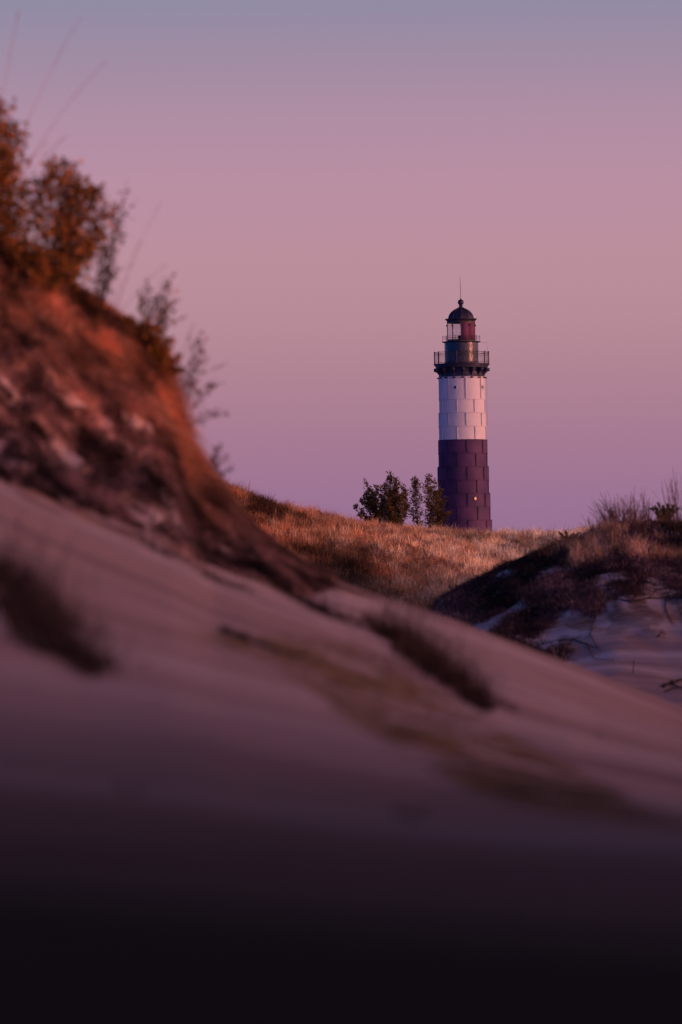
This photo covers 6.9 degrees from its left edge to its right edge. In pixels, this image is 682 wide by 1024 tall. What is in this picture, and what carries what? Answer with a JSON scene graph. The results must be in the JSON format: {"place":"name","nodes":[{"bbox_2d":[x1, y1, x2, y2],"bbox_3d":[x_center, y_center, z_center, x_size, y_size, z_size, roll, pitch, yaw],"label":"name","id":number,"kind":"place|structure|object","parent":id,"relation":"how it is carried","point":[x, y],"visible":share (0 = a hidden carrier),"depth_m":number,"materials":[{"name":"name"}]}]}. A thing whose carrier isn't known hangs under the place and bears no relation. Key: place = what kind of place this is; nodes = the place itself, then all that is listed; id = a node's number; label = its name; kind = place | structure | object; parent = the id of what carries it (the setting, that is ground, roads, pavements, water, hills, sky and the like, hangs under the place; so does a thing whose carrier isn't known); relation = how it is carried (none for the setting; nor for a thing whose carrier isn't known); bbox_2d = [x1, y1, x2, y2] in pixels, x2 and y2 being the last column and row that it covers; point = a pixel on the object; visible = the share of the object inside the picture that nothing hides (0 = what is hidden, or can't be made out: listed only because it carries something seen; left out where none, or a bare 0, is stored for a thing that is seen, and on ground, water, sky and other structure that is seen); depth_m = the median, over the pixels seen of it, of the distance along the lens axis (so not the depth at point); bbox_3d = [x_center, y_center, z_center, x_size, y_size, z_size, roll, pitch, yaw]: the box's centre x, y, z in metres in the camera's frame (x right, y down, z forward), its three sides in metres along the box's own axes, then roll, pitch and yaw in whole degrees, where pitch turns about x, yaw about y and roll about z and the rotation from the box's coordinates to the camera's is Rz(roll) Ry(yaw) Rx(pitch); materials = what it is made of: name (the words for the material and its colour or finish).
{"place":"outdoors","nodes":[
{"label":"outdoors","id":0,"kind":"place"},
{"bbox_2d":[0,274,681,1023],"bbox_3d":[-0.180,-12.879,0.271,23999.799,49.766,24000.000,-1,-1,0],"label":"ground","id":1,"kind":"structure","parent":0,"point":[246,766],"depth_m":10.62,"materials":[{"name":"beige sand"}]},
{"bbox_2d":[0,91,56,261],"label":"leafy shrub","id":2,"kind":"object","parent":1,"relation":"on","point":[10,225],"visible":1,"depth_m":57.31,"materials":[{"name":"brown plant"}]},
{"bbox_2d":[9,635,48,657],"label":"grass clump","id":3,"kind":"object","parent":1,"relation":"on","point":[21,645],"visible":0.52,"depth_m":24.54,"materials":[{"name":"brown plant"}]},
{"bbox_2d":[3,235,81,293],"bbox_3d":[-2.995,-2.469,57.057,0.809,0.638,0.454,-1,-1,0],"label":"leafy shrub","id":4,"kind":"object","parent":1,"relation":"on","point":[20,253],"visible":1,"depth_m":57.03,"materials":[{"name":"brown plant"}]},
{"bbox_2d":[1,11,105,208],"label":"beach grass","id":5,"kind":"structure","parent":1,"relation":"on","point":[36,102],"depth_m":57.70,"materials":[{"name":"brown plant"}]},
{"bbox_2d":[19,152,124,293],"bbox_3d":[-2.750,-2.880,57.589,1.157,1.498,1.045,-1,-1,0],"label":"leafy shrub","id":6,"kind":"object","parent":1,"relation":"on","point":[67,232],"visible":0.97,"depth_m":57.53,"materials":[{"name":"brown plant"}]},
{"bbox_2d":[0,252,216,479],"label":"edge grass","id":7,"kind":"structure","parent":1,"relation":"on","point":[32,283],"depth_m":56.88,"materials":[{"name":"brown plant"}]},
{"bbox_2d":[85,190,136,308],"bbox_3d":[-2.372,-2.605,57.884,0.482,1.326,0.595,0,-1,-26],"label":"twiggy shrub","id":8,"kind":"object","parent":1,"relation":"on","point":[107,269],"visible":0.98,"depth_m":57.84,"materials":[{"name":"brown plant"}]},
{"bbox_2d":[0,466,224,679],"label":"grass clump","id":9,"kind":"object","parent":1,"relation":"on","point":[25,609],"visible":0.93,"depth_m":25.94,"materials":[{"name":"brown plant"}]},
{"bbox_2d":[111,180,165,317],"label":"beach grass","id":10,"kind":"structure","parent":1,"relation":"on","point":[128,267],"depth_m":57.66,"materials":[{"name":"brown plant"}]},
{"bbox_2d":[123,314,184,376],"bbox_3d":[-1.897,-1.664,57.267,0.649,0.669,0.407,-1,-1,0],"label":"leafy shrub","id":11,"kind":"object","parent":1,"relation":"on","point":[159,348],"visible":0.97,"depth_m":57.21,"materials":[{"name":"brown plant"}]},
{"bbox_2d":[135,277,178,341],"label":"twiggy shrub","id":12,"kind":"object","parent":1,"relation":"on","point":[161,320],"visible":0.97,"depth_m":57.61,"materials":[{"name":"brown plant"}]},
{"bbox_2d":[139,272,186,332],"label":"beach grass","id":13,"kind":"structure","parent":1,"relation":"on","point":[167,282],"depth_m":57.66,"materials":[{"name":"brown plant"}]},
{"bbox_2d":[0,244,343,597],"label":"bluff grass","id":14,"kind":"structure","parent":1,"relation":"on","point":[251,545],"depth_m":53.88,"materials":[{"name":"brown plant"}]},
{"bbox_2d":[122,522,263,596],"bbox_3d":[-1.361,0.379,46.872,1.466,0.719,4.082,-1,-1,0],"label":"grass clump","id":15,"kind":"object","parent":1,"relation":"on","point":[206,576],"visible":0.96,"depth_m":46.69,"materials":[{"name":"brown plant"}]},
{"bbox_2d":[172,324,229,416],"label":"beach grass","id":16,"kind":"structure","parent":1,"relation":"on","point":[225,415],"depth_m":57.64,"materials":[{"name":"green plant"}]},
{"bbox_2d":[176,331,227,425],"bbox_3d":[-1.465,-1.327,57.826,0.618,1.026,0.422,-1,-1,0],"label":"twiggy shrub","id":17,"kind":"object","parent":1,"relation":"on","point":[194,382],"visible":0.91,"depth_m":57.84,"materials":[{"name":"brown plant"}]},
{"bbox_2d":[209,443,233,480],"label":"twiggy shrub","id":18,"kind":"object","parent":1,"relation":"on","point":[213,461],"visible":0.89,"depth_m":57.82,"materials":[{"name":"brown plant"}]},
{"bbox_2d":[220,625,306,657],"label":"fallen branch","id":19,"kind":"object","parent":1,"relation":"on","point":[230,632],"visible":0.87,"depth_m":35.25,"materials":[{"name":"brown wood"}]},
{"bbox_2d":[255,563,369,632],"bbox_3d":[-0.265,0.735,50.415,1.234,0.738,5.517,-1,-1,0],"label":"grass clump","id":20,"kind":"object","parent":1,"relation":"on","point":[301,597],"visible":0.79,"depth_m":50.27,"materials":[{"name":"brown plant"}]},
{"bbox_2d":[0,778,681,1023],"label":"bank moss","id":21,"kind":"object","parent":1,"relation":"on","point":[410,900],"visible":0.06,"depth_m":1.44,"materials":[{"name":"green plant"}]},
{"bbox_2d":[353,477,382,522],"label":"poplar tree","id":22,"kind":"object","parent":1,"relation":"on","point":[370,505],"visible":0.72,"depth_m":599.86,"materials":[{"name":"green plant"}]},
{"bbox_2d":[374,470,411,525],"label":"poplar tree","id":23,"kind":"object","parent":1,"relation":"on","point":[391,498],"visible":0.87,"depth_m":596.82,"materials":[{"name":"green plant"}]},
{"bbox_2d":[220,479,594,610],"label":"dune grass","id":24,"kind":"structure","parent":1,"relation":"on","point":[477,560],"depth_m":392.43,"materials":[{"name":"brown plant"}]},
{"bbox_2d":[408,475,425,527],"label":"poplar tree","id":25,"kind":"object","parent":1,"relation":"on","point":[415,493],"visible":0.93,"depth_m":603.07,"materials":[{"name":"green plant"}]},
{"bbox_2d":[422,473,452,527],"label":"poplar tree","id":26,"kind":"object","parent":1,"relation":"on","point":[436,513],"visible":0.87,"depth_m":597.88,"materials":[{"name":"green plant"}]},
{"bbox_2d":[217,632,680,821],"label":"grass","id":27,"kind":"object","parent":1,"relation":"on","point":[589,797],"depth_m":22.80,"materials":[{"name":"brown plant"}]},
{"bbox_2d":[336,554,573,715],"bbox_3d":[0.715,0.867,43.626,2.604,1.320,15.882,-1,-1,0],"label":"grass clump","id":28,"kind":"object","parent":1,"relation":"on","point":[414,648],"visible":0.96,"depth_m":42.56,"materials":[{"name":"brown plant"}]},
{"bbox_2d":[433,284,491,531],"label":"lighthouse","id":29,"kind":"object","parent":1,"relation":"on","point":[463,467],"visible":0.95,"depth_m":825.64,"materials":[{"name":"paint"}]},
{"bbox_2d":[499,696,521,712],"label":"grass clump","id":30,"kind":"object","parent":1,"relation":"on","point":[512,709],"visible":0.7,"depth_m":39.50,"materials":[{"name":"brown plant"}]},
{"bbox_2d":[426,516,681,661],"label":"dune scrub","id":31,"kind":"object","parent":1,"relation":"on","point":[555,583],"visible":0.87,"depth_m":160.72,"materials":[{"name":"brown plant"}]},
{"bbox_2d":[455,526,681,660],"bbox_3d":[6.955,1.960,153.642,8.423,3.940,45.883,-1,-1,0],"label":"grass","id":32,"kind":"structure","parent":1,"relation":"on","point":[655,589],"depth_m":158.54,"materials":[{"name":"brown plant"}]},
{"bbox_2d":[558,531,578,537],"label":"leafy shrub","id":33,"kind":"object","parent":1,"relation":"on","point":[566,533],"visible":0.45,"depth_m":175.05,"materials":[{"name":"green plant"}]},
{"bbox_2d":[558,635,613,660],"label":"dead branch","id":34,"kind":"object","parent":1,"relation":"on","point":[586,643],"visible":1,"depth_m":137.10,"materials":[{"name":"brown wood"}]},
{"bbox_2d":[578,513,603,530],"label":"beach grass","id":35,"kind":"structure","parent":1,"relation":"on","point":[592,526],"depth_m":175.13,"materials":[{"name":"brown plant"}]},
{"bbox_2d":[586,613,601,651],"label":"bare root","id":36,"kind":"object","parent":1,"relation":"on","point":[591,630],"visible":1,"depth_m":139.98,"materials":[{"name":"brown plant"}]},
{"bbox_2d":[523,508,681,574],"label":"crest grass","id":37,"kind":"structure","parent":1,"relation":"on","point":[594,547],"depth_m":169.75,"materials":[{"name":"brown plant"}]},
{"bbox_2d":[589,491,627,524],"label":"beach grass","id":38,"kind":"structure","parent":1,"relation":"on","point":[613,517],"depth_m":175.08,"materials":[{"name":"brown plant"}]},
{"bbox_2d":[608,590,679,601],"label":"dead branch","id":39,"kind":"object","parent":1,"relation":"on","point":[632,600],"visible":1,"depth_m":150.22,"materials":[{"name":"brown wood"}]},
{"bbox_2d":[649,502,678,521],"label":"leafy shrub","id":40,"kind":"object","parent":1,"relation":"on","point":[657,510],"visible":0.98,"depth_m":174.77,"materials":[{"name":"green plant"}]},
{"bbox_2d":[661,678,681,691],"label":"dead branch","id":41,"kind":"object","parent":1,"relation":"on","point":[669,683],"visible":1,"depth_m":118.56,"materials":[{"name":"brown wood"}]},
{"bbox_2d":[0,0,681,531],"label":"sky","id":42,"kind":"structure","parent":0,"point":[327,177],"materials":[{"name":"purple"}]},
{"bbox_2d":[616,486,648,521],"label":"beach grass","id":43,"kind":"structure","parent":0,"point":[631,510],"depth_m":175.10,"materials":[{"name":"plant"}]},
{"bbox_2d":[631,488,656,520],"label":"beach grass","id":44,"kind":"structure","parent":0,"point":[645,512],"depth_m":175.05,"materials":[{"name":"plant"}]},
{"bbox_2d":[652,472,681,521],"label":"beach grass","id":45,"kind":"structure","parent":0,"point":[674,501],"depth_m":175.14,"materials":[{"name":"brown plant"}]}
]}

